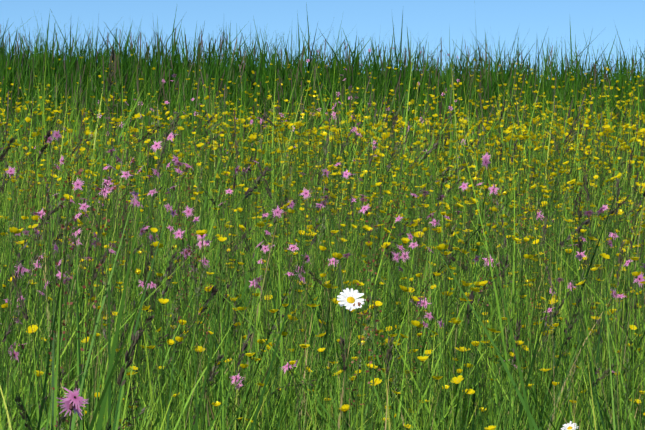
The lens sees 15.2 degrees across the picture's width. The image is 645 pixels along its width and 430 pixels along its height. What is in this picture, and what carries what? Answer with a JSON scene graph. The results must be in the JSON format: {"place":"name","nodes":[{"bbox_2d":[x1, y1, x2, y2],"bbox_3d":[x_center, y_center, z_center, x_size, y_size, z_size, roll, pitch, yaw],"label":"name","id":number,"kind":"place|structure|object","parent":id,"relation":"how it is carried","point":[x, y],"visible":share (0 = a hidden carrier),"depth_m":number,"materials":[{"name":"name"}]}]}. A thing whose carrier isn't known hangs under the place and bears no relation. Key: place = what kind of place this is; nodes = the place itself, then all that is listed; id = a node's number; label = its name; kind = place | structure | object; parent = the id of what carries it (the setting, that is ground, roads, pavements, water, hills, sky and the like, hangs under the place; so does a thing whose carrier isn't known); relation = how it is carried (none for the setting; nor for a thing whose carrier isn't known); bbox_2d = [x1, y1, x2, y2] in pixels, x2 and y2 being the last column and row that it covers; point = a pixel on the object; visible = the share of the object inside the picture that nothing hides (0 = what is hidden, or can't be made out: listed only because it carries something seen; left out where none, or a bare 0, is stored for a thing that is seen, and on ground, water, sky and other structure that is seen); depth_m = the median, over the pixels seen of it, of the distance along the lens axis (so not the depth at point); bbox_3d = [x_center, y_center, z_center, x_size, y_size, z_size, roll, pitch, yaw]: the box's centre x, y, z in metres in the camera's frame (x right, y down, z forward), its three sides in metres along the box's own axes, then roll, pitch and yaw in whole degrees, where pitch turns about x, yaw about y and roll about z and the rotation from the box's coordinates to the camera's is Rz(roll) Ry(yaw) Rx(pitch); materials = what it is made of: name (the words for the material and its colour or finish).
{"place":"outdoors","nodes":[
{"label":"outdoors","id":0,"kind":"place"},
{"bbox_2d":[0,0,644,82],"label":"sky","id":1,"kind":"structure","parent":0,"point":[432,19],"materials":[{"name":"blue"}]},
{"bbox_3d":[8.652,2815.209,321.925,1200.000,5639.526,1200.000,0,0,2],"label":"meadow ground","id":2,"kind":"structure","parent":0,"visible":0},
{"bbox_2d":[0,4,644,429],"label":"meadow grass","id":3,"kind":"structure","parent":2,"relation":"on","point":[38,66],"depth_m":6.92,"materials":[{"name":"green plant"}]},
{"bbox_2d":[0,54,644,429],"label":"buttercups","id":4,"kind":"object","parent":2,"relation":"on","point":[442,248],"visible":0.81,"depth_m":6.92,"materials":[{"name":"yellow plant"}]},
{"bbox_2d":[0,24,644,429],"bbox_3d":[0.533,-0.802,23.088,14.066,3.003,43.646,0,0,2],"label":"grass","id":5,"kind":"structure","parent":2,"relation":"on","point":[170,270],"depth_m":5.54,"materials":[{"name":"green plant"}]},
{"bbox_2d":[0,43,644,429],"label":"ragged robin","id":6,"kind":"object","parent":2,"relation":"on","point":[72,402],"visible":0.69,"depth_m":5.25,"materials":[{"name":"pink plant"}]},
{"bbox_2d":[337,288,365,429],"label":"oxeye daisy","id":7,"kind":"object","parent":2,"relation":"on","point":[348,298],"visible":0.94,"depth_m":3.93,"materials":[{"name":"white plant"}]},
{"bbox_2d":[561,421,578,429],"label":"oxeye daisy","id":8,"kind":"object","parent":2,"relation":"on","point":[568,426],"visible":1,"depth_m":3.87,"materials":[{"name":"white plant"}]}
]}

